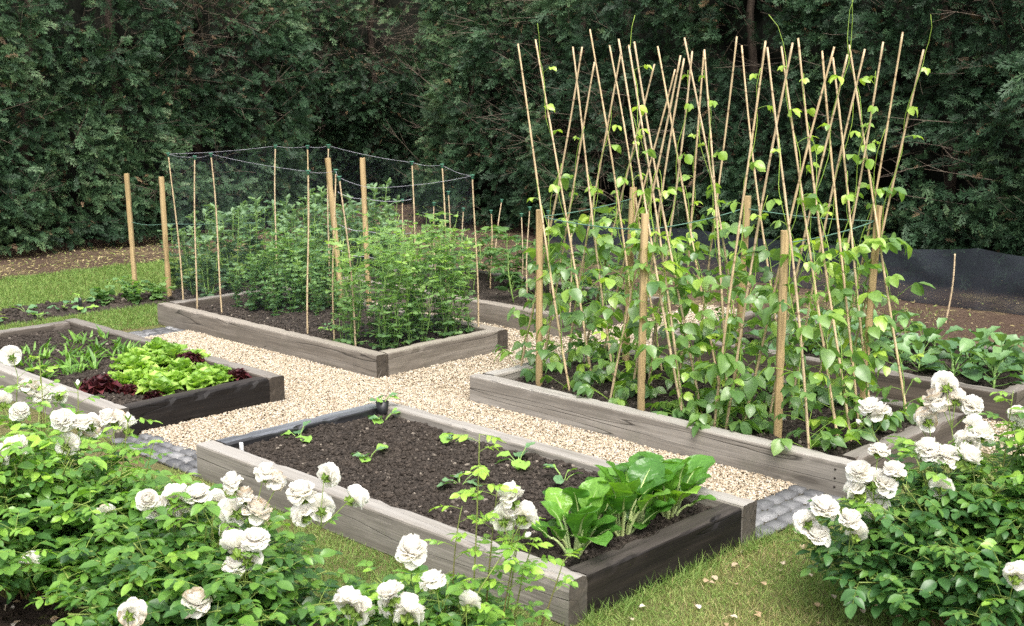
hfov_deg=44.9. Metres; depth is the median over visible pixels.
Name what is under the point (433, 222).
bamboo cane
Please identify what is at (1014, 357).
cabbage plant
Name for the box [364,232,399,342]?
pea plant
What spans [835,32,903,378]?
bamboo cane
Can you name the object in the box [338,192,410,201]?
twine
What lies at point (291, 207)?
broad bean plant
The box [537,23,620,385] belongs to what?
bean plant
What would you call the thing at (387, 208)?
broad bean plant
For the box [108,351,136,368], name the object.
green lettuce
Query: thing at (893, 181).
bamboo cane
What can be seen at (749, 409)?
bean plant
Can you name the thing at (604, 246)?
bean plant
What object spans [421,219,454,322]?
pea plant
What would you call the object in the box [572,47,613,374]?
bamboo cane
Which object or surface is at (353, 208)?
broad bean plant
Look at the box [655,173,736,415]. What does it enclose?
bean plant
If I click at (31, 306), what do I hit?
squash seedling
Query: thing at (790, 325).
bean plant
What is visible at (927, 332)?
cabbage plant
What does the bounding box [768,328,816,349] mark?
cabbage plant
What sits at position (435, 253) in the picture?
tomato plant
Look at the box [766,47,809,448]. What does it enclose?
bamboo cane
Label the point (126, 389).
red lettuce
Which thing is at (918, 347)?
cabbage plant
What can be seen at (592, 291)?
tomato plant
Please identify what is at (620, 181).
bean plant
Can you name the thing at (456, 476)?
squash seedling
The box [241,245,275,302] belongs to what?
pea plant
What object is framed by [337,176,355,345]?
bamboo cane
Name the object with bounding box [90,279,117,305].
potato plant
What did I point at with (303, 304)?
pea plant
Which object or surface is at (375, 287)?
pea plant
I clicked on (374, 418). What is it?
squash seedling
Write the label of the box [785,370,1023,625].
rose bush
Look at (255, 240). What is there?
broad bean plant
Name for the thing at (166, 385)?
green lettuce
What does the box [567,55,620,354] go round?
bamboo cane
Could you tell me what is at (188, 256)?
broad bean plant
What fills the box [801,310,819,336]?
cabbage plant
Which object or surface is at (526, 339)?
bamboo cane
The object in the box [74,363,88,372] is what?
seedling tuft
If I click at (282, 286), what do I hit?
pea plant
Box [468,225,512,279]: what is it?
tomato plant
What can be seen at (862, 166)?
bamboo cane
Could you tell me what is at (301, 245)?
pea plant
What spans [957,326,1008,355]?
cabbage plant
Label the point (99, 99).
conifer hedge
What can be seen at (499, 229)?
tomato plant
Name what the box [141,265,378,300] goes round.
vegetable soil
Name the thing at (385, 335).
pea plant
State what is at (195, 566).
rose bush
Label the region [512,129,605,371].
bean plant
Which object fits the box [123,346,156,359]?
green lettuce
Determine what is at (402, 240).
pea plant
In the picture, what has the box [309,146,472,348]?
garden netting
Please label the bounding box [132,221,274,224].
twine
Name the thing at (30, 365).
seedling tuft
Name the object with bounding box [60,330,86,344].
seedling tuft
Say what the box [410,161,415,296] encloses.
bamboo cane
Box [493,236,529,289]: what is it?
tomato plant
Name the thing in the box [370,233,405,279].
tomato plant
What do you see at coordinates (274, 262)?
pea plant
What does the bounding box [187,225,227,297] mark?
broad bean plant
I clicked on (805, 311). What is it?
cabbage plant
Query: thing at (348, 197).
broad bean plant
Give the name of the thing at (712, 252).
bean plant
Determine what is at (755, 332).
cabbage plant
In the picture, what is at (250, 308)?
pea plant
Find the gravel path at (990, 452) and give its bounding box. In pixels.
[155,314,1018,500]
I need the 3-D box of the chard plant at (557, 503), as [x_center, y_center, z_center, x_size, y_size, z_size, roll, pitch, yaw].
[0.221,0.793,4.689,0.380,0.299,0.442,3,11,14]
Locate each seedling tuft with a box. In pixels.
[21,344,29,353]
[22,359,33,371]
[23,342,43,351]
[25,352,44,363]
[35,359,51,370]
[36,347,54,359]
[37,367,57,378]
[40,338,55,348]
[43,352,79,367]
[54,359,78,374]
[59,342,78,356]
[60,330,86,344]
[68,342,90,354]
[70,352,90,365]
[72,345,91,359]
[73,348,103,369]
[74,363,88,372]
[76,329,98,339]
[80,342,109,360]
[85,337,107,350]
[88,324,108,340]
[101,346,119,356]
[110,336,124,345]
[111,338,126,351]
[113,339,139,355]
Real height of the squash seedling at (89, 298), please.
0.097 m
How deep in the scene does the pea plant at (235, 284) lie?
9.76 m
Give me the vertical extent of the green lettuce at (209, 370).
0.121 m
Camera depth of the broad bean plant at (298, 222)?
10.90 m
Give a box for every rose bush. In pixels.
[0,345,199,604]
[18,462,376,625]
[290,433,582,625]
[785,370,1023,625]
[915,409,1023,616]
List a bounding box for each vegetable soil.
[0,292,171,325]
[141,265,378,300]
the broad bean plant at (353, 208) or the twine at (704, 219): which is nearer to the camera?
the twine at (704, 219)
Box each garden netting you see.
[169,146,330,332]
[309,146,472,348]
[549,217,1023,314]
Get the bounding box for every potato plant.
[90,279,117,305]
[113,275,149,298]
[121,284,148,303]
[141,277,175,299]
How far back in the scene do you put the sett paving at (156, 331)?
9.39 m
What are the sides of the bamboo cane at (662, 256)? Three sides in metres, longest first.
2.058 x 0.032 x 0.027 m
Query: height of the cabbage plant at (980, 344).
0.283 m
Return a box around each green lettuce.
[107,369,139,384]
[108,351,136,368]
[113,355,158,371]
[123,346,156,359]
[131,367,147,379]
[135,370,181,394]
[142,336,174,356]
[143,375,183,395]
[147,366,167,373]
[151,355,173,366]
[152,343,188,361]
[161,356,195,373]
[168,369,190,384]
[179,372,214,390]
[182,365,226,386]
[183,349,210,363]
[190,362,210,373]
[210,363,231,372]
[212,370,234,385]
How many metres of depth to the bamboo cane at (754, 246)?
6.04 m
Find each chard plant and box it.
[531,477,622,557]
[542,487,625,542]
[578,458,673,537]
[598,459,684,529]
[618,451,716,519]
[638,452,710,510]
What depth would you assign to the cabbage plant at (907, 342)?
7.83 m
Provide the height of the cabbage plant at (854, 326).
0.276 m
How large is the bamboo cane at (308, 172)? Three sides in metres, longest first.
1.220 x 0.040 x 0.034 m
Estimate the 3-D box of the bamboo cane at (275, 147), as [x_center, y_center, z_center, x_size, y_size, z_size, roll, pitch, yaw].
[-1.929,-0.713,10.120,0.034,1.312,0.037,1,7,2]
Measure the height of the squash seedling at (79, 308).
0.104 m
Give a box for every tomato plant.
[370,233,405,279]
[396,232,443,280]
[418,236,456,276]
[430,228,475,269]
[440,248,484,294]
[450,240,501,289]
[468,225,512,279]
[481,226,535,283]
[483,248,533,302]
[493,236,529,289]
[514,245,568,287]
[519,239,556,291]
[543,252,589,301]
[566,249,599,297]
[580,248,632,304]
[607,249,656,294]
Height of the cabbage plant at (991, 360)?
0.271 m
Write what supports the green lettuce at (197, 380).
on the raised bed at (260, 386)
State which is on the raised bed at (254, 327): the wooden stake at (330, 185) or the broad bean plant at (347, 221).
the wooden stake at (330, 185)
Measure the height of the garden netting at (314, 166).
1.251 m
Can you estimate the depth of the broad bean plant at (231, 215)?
11.21 m
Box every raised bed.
[0,318,284,439]
[157,286,507,377]
[196,399,756,625]
[336,264,660,336]
[470,344,965,497]
[652,310,1023,422]
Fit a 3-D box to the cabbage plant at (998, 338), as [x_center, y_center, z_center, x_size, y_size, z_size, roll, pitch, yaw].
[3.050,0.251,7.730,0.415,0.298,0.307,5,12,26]
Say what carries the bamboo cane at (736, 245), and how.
on the raised bed at (814, 468)
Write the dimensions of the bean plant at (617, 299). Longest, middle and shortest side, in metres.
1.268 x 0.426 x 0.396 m
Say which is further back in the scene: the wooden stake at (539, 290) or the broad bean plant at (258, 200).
the broad bean plant at (258, 200)
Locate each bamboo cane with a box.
[166,153,183,299]
[193,156,197,308]
[208,153,222,312]
[273,145,277,274]
[305,145,311,298]
[306,170,310,333]
[327,144,330,303]
[332,169,337,339]
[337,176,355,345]
[401,199,404,253]
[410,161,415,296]
[432,202,435,269]
[440,164,446,319]
[446,191,450,288]
[461,208,465,276]
[470,174,478,326]
[489,210,492,287]
[493,199,503,270]
[517,44,569,390]
[519,213,523,286]
[520,47,582,365]
[526,206,531,300]
[535,39,591,370]
[544,62,594,359]
[546,210,550,292]
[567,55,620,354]
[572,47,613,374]
[587,64,654,342]
[589,29,637,345]
[604,69,675,347]
[609,45,661,370]
[609,55,680,398]
[618,39,682,410]
[628,45,682,407]
[633,41,702,414]
[633,58,684,378]
[648,51,692,385]
[657,46,717,382]
[679,50,703,368]
[684,38,738,344]
[697,36,737,361]
[704,49,727,386]
[713,41,766,426]
[725,43,793,429]
[741,45,784,382]
[743,47,834,420]
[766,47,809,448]
[769,54,847,413]
[780,46,837,434]
[790,49,865,403]
[797,38,851,440]
[819,42,883,373]
[821,51,859,428]
[832,57,869,396]
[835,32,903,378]
[844,49,923,384]
[848,45,906,418]
[945,253,955,322]
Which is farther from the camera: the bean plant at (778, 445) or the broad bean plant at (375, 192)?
the broad bean plant at (375, 192)
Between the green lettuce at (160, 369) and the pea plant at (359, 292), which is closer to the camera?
the green lettuce at (160, 369)
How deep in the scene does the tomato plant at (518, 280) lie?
9.97 m
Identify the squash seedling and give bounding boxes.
[8,304,37,312]
[28,310,51,317]
[47,300,72,308]
[71,293,95,302]
[72,299,98,312]
[282,421,311,442]
[350,443,387,461]
[368,408,399,423]
[369,392,398,401]
[437,466,489,486]
[439,432,474,443]
[495,442,535,469]
[543,464,583,483]
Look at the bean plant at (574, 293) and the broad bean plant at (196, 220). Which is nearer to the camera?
the bean plant at (574, 293)
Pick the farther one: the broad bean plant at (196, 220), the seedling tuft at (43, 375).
the broad bean plant at (196, 220)
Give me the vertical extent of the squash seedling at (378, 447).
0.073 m
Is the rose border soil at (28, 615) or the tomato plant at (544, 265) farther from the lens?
the tomato plant at (544, 265)
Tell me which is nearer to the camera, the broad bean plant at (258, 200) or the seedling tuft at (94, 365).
the seedling tuft at (94, 365)
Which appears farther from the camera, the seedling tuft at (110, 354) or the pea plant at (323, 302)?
the pea plant at (323, 302)
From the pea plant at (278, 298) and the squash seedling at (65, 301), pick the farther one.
the squash seedling at (65, 301)
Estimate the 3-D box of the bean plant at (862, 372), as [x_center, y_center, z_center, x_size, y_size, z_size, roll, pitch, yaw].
[1.587,-0.270,6.168,0.462,1.851,0.386,-10,3,-37]
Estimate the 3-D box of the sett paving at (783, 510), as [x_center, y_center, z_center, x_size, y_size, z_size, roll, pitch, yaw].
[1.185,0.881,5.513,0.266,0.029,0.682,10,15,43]
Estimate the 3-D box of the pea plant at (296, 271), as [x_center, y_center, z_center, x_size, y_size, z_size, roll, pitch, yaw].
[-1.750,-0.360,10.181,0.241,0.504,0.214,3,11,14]
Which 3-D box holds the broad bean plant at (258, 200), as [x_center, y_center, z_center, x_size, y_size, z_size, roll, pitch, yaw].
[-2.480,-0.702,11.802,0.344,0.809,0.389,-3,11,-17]
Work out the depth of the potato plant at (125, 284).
10.68 m
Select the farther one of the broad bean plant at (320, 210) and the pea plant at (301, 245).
the broad bean plant at (320, 210)
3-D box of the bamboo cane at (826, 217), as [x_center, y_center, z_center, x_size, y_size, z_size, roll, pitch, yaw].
[1.628,-0.367,6.483,0.032,2.015,0.024,23,23,39]
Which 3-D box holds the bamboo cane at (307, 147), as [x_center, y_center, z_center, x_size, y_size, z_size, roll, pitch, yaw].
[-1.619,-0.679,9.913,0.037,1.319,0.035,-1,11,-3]
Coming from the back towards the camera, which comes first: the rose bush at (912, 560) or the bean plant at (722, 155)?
the bean plant at (722, 155)
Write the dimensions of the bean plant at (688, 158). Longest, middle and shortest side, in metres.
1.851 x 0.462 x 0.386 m
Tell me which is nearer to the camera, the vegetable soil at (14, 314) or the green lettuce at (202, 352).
the green lettuce at (202, 352)
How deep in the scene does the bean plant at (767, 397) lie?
6.57 m
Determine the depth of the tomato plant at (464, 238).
11.30 m
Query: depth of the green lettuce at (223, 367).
7.54 m
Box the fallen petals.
[1,532,1000,625]
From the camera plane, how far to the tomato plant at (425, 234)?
10.59 m
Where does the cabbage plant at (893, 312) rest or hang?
on the raised bed at (982, 388)
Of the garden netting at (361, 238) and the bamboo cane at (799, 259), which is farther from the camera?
the garden netting at (361, 238)
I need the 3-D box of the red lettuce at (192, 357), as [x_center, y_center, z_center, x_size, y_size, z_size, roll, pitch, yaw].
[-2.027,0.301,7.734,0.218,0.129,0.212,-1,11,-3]
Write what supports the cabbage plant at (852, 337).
on the raised bed at (982, 388)
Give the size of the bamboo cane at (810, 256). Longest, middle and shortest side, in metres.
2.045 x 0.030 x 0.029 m
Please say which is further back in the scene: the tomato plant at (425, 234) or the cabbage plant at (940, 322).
the tomato plant at (425, 234)
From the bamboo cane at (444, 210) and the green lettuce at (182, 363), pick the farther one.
the bamboo cane at (444, 210)
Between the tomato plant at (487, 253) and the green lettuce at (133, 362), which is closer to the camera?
the green lettuce at (133, 362)
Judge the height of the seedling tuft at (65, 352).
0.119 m
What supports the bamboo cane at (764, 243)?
on the raised bed at (814, 468)
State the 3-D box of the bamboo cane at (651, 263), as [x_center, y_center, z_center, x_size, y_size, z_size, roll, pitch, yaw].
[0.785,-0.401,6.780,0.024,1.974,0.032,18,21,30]
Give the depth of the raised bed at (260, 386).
7.30 m
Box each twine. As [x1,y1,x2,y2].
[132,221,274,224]
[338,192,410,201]
[543,199,874,242]
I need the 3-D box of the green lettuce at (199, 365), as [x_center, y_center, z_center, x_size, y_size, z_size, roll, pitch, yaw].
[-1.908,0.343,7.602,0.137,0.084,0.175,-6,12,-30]
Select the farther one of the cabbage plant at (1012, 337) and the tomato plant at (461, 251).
the tomato plant at (461, 251)
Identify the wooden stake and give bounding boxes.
[124,173,136,284]
[159,177,171,296]
[325,158,343,298]
[360,158,371,304]
[536,209,542,386]
[622,187,636,360]
[637,213,648,410]
[735,196,750,384]
[773,230,788,437]
[859,205,882,398]
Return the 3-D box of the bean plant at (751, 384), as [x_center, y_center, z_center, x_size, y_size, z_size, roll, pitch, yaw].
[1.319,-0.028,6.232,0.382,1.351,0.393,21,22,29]
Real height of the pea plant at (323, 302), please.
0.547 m
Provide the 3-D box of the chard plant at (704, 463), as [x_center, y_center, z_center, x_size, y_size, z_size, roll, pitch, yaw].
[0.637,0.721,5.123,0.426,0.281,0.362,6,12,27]
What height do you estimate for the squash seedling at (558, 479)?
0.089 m
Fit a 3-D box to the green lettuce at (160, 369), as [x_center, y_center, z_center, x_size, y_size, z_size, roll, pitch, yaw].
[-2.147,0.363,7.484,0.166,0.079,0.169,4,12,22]
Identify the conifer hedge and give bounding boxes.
[0,0,327,255]
[247,0,484,204]
[385,0,1023,292]
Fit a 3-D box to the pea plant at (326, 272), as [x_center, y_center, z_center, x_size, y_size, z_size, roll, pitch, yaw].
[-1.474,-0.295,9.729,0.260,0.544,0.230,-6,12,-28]
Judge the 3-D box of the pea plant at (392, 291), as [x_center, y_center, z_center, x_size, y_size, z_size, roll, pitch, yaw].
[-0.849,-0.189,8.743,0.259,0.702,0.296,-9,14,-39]
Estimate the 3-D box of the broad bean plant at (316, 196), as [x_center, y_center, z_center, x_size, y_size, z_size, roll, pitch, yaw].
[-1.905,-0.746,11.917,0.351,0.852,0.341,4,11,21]
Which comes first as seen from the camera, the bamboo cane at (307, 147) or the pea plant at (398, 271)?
the pea plant at (398, 271)
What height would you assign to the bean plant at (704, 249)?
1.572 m
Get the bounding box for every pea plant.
[220,258,245,306]
[231,250,267,307]
[235,252,268,310]
[237,220,283,310]
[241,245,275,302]
[260,226,292,308]
[264,270,283,315]
[270,243,290,300]
[275,251,311,312]
[276,228,317,302]
[279,221,315,304]
[283,244,322,311]
[286,244,318,281]
[287,241,306,293]
[303,218,332,300]
[308,274,325,315]
[309,242,336,305]
[309,246,331,309]
[316,239,355,303]
[322,227,365,343]
[327,272,341,313]
[329,211,379,345]
[338,267,362,310]
[341,240,372,338]
[356,274,364,309]
[359,233,386,335]
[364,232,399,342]
[365,221,398,350]
[366,215,428,339]
[373,223,430,347]
[383,238,407,333]
[384,213,436,327]
[393,241,424,343]
[394,220,434,337]
[396,223,422,329]
[402,213,435,334]
[407,233,452,341]
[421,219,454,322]
[422,216,454,330]
[423,205,465,337]
[426,226,457,328]
[435,228,482,335]
[452,229,480,332]
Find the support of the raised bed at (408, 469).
on the lawn at (616, 621)
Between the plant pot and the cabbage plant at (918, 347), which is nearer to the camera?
the plant pot
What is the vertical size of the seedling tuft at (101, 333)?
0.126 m
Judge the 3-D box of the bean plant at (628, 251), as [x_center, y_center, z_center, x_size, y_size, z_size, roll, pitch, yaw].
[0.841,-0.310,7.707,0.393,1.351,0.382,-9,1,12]
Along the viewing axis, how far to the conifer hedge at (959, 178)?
13.01 m
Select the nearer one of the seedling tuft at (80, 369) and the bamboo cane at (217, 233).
the seedling tuft at (80, 369)
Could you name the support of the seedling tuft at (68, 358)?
on the raised bed at (260, 386)
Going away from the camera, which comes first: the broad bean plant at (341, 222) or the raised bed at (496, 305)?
the raised bed at (496, 305)
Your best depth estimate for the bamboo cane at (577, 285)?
7.25 m
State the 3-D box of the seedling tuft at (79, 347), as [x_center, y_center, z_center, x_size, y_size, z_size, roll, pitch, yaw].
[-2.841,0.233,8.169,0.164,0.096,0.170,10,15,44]
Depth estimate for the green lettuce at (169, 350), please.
7.91 m
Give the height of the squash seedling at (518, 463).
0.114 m
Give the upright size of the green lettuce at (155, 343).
0.138 m
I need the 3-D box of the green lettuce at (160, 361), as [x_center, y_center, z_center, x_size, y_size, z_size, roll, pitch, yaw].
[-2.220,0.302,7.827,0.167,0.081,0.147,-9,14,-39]
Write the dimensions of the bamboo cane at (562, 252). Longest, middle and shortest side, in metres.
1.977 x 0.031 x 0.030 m
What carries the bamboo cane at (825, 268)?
on the raised bed at (814, 468)
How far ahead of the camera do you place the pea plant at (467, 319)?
8.78 m
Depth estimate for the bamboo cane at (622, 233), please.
7.54 m
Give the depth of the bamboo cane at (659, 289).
6.52 m
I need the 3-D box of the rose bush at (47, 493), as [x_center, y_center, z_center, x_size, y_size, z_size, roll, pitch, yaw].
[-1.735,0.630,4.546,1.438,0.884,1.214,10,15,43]
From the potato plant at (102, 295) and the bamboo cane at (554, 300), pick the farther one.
the potato plant at (102, 295)
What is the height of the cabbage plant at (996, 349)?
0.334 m
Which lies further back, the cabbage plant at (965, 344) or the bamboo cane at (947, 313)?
the bamboo cane at (947, 313)
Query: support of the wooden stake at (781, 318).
on the raised bed at (814, 468)
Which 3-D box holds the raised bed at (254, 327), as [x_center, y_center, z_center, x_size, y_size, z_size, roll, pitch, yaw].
[-1.412,0.102,9.265,2.690,0.179,1.208,10,15,43]
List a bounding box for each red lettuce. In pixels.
[79,373,122,394]
[117,383,137,395]
[142,389,164,398]
[170,351,204,364]
[227,368,251,381]
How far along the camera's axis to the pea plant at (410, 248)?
8.80 m
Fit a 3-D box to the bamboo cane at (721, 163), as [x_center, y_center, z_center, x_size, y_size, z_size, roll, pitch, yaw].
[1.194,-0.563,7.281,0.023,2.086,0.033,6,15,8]
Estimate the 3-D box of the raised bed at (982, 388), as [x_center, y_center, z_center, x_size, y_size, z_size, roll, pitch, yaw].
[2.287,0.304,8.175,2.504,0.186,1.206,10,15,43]
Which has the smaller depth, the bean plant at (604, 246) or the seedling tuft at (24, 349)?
the bean plant at (604, 246)
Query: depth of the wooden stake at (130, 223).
11.33 m
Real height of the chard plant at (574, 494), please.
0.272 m
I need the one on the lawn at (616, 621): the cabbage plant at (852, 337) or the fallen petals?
the fallen petals
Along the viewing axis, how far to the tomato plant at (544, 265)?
10.27 m
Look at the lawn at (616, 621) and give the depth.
4.79 m
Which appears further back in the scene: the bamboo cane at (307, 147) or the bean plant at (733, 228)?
the bamboo cane at (307, 147)
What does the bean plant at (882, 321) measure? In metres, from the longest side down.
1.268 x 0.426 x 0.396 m
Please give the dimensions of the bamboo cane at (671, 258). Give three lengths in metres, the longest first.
2.100 x 0.035 x 0.028 m
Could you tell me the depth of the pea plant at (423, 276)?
8.71 m
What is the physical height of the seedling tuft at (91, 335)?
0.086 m
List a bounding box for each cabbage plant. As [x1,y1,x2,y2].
[711,311,758,335]
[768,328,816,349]
[797,315,863,355]
[799,304,826,324]
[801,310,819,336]
[810,322,864,344]
[833,325,892,352]
[851,317,895,343]
[856,304,918,342]
[880,335,928,365]
[882,317,928,348]
[890,338,947,371]
[902,328,943,359]
[910,318,964,348]
[920,337,984,381]
[935,337,1009,371]
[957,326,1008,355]
[963,350,1023,388]
[968,339,1023,380]
[970,332,1023,365]
[999,349,1023,374]
[1005,334,1023,365]
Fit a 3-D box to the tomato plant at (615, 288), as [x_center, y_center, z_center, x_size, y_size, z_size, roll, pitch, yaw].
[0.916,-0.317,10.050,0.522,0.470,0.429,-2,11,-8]
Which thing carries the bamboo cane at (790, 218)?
on the raised bed at (814, 468)
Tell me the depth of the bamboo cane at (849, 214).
6.29 m
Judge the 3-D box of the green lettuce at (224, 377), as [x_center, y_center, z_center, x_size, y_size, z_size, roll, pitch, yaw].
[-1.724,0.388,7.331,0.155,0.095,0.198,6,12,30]
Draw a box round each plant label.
[239,442,243,450]
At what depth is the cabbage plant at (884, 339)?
8.11 m
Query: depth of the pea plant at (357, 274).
9.54 m
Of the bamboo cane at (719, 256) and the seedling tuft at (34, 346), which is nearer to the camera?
the bamboo cane at (719, 256)
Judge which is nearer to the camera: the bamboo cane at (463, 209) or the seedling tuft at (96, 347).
the seedling tuft at (96, 347)
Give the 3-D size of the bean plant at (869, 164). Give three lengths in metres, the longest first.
1.851 x 0.462 x 0.386 m
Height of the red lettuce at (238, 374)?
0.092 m
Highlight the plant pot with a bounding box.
[376,400,388,414]
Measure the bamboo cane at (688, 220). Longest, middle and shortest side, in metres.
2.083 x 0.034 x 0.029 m
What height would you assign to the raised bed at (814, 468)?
0.185 m
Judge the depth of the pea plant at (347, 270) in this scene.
8.28 m
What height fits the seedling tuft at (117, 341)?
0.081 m
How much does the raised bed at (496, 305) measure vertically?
0.185 m
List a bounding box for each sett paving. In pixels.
[112,433,197,476]
[128,326,185,337]
[755,484,840,539]
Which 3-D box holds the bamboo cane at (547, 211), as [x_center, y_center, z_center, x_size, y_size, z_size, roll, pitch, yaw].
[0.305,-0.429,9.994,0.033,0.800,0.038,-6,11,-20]
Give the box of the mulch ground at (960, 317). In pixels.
[0,199,1023,350]
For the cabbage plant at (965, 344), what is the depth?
7.39 m
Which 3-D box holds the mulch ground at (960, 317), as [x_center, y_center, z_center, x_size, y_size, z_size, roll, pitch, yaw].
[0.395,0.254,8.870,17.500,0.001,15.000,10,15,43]
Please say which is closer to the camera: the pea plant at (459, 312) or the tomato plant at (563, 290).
the pea plant at (459, 312)
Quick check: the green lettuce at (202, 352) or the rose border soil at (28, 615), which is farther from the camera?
the green lettuce at (202, 352)
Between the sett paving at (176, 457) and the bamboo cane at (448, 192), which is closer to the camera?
the sett paving at (176, 457)
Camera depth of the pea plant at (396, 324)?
8.22 m
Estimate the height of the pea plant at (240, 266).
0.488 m
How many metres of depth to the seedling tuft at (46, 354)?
8.04 m
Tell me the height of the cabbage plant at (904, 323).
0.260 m
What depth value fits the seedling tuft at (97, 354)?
7.98 m
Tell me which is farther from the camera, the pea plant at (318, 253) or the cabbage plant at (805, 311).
the pea plant at (318, 253)
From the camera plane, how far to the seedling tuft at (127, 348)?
8.19 m
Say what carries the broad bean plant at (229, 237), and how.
on the vegetable soil at (176, 296)
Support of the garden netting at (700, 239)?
on the mulch ground at (960, 317)
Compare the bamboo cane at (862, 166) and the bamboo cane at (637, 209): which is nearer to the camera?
the bamboo cane at (862, 166)
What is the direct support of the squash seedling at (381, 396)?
in the plant pot
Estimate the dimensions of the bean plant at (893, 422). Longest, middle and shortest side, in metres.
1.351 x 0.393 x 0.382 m
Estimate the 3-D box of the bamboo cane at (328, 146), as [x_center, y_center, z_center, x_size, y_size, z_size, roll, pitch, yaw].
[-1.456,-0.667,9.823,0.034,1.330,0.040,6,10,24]
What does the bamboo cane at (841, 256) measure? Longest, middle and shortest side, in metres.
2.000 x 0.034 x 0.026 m
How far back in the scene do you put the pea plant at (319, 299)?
9.42 m
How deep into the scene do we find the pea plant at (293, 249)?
9.85 m
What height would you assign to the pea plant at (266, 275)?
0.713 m
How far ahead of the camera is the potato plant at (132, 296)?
10.57 m
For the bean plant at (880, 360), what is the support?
on the raised bed at (814, 468)
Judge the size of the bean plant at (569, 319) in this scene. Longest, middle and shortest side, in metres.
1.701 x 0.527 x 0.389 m
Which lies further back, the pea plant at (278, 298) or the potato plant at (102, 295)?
the potato plant at (102, 295)
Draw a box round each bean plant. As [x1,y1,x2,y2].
[157,223,190,288]
[176,225,205,294]
[186,208,219,281]
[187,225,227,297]
[203,203,246,278]
[214,206,252,292]
[235,196,265,276]
[239,200,273,280]
[264,193,293,262]
[266,205,301,275]
[269,210,302,286]
[277,204,311,250]
[288,215,316,288]
[296,202,328,271]
[298,191,329,270]
[305,185,336,251]
[317,213,347,290]
[321,203,357,275]
[324,203,352,265]
[342,194,370,262]
[346,198,379,267]
[351,221,376,274]
[359,177,393,268]
[372,195,402,267]
[374,216,404,269]
[492,163,572,381]
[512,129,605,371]
[524,179,600,389]
[535,109,621,362]
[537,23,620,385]
[565,137,639,361]
[570,175,635,380]
[573,171,667,405]
[573,177,651,362]
[591,197,662,369]
[597,198,685,400]
[616,167,694,368]
[618,74,695,396]
[623,15,715,419]
[629,114,715,419]
[646,123,719,383]
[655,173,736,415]
[673,208,731,378]
[675,187,755,407]
[682,134,761,389]
[686,68,773,437]
[689,195,776,429]
[690,72,762,404]
[713,180,806,434]
[735,3,852,420]
[740,213,815,392]
[755,102,860,409]
[757,141,848,455]
[769,15,870,448]
[786,71,877,405]
[791,73,887,441]
[800,130,908,406]
[807,14,931,407]
[816,211,903,432]
[835,171,908,430]
[847,1,935,424]
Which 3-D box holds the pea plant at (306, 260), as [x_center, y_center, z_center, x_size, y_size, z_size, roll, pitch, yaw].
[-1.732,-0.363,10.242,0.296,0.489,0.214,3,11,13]
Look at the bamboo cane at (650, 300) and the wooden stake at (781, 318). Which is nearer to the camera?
the wooden stake at (781, 318)
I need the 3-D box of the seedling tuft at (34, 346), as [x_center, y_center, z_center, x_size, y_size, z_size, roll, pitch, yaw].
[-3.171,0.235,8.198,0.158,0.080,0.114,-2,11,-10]
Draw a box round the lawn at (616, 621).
[0,199,1023,625]
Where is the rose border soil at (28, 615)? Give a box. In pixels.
[0,576,323,625]
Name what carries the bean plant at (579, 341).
on the raised bed at (814, 468)
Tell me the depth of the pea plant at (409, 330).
8.41 m
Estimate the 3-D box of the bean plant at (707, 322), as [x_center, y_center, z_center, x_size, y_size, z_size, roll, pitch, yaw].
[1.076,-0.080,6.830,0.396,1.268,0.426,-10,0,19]
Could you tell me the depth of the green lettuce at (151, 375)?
7.17 m
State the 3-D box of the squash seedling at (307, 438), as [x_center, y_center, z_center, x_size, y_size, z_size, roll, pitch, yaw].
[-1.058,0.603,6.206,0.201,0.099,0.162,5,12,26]
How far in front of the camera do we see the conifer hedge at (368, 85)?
18.69 m
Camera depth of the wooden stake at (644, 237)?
6.60 m
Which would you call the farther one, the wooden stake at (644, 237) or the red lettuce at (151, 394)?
the red lettuce at (151, 394)
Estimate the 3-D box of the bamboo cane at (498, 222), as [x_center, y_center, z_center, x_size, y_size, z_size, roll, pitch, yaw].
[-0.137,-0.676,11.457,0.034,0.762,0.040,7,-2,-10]
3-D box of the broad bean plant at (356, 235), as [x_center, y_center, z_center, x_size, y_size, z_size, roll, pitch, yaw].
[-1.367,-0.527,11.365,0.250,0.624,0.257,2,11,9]
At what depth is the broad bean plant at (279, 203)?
12.03 m
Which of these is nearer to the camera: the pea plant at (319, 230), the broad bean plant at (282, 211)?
the pea plant at (319, 230)
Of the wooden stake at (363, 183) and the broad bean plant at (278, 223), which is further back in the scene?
the broad bean plant at (278, 223)
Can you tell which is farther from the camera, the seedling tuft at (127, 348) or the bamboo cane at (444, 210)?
the bamboo cane at (444, 210)
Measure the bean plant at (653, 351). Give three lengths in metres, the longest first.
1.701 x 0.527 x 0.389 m
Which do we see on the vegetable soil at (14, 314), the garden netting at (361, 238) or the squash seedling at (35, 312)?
the squash seedling at (35, 312)
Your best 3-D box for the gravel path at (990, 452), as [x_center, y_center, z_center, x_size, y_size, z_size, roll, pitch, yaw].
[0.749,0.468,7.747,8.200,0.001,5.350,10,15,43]

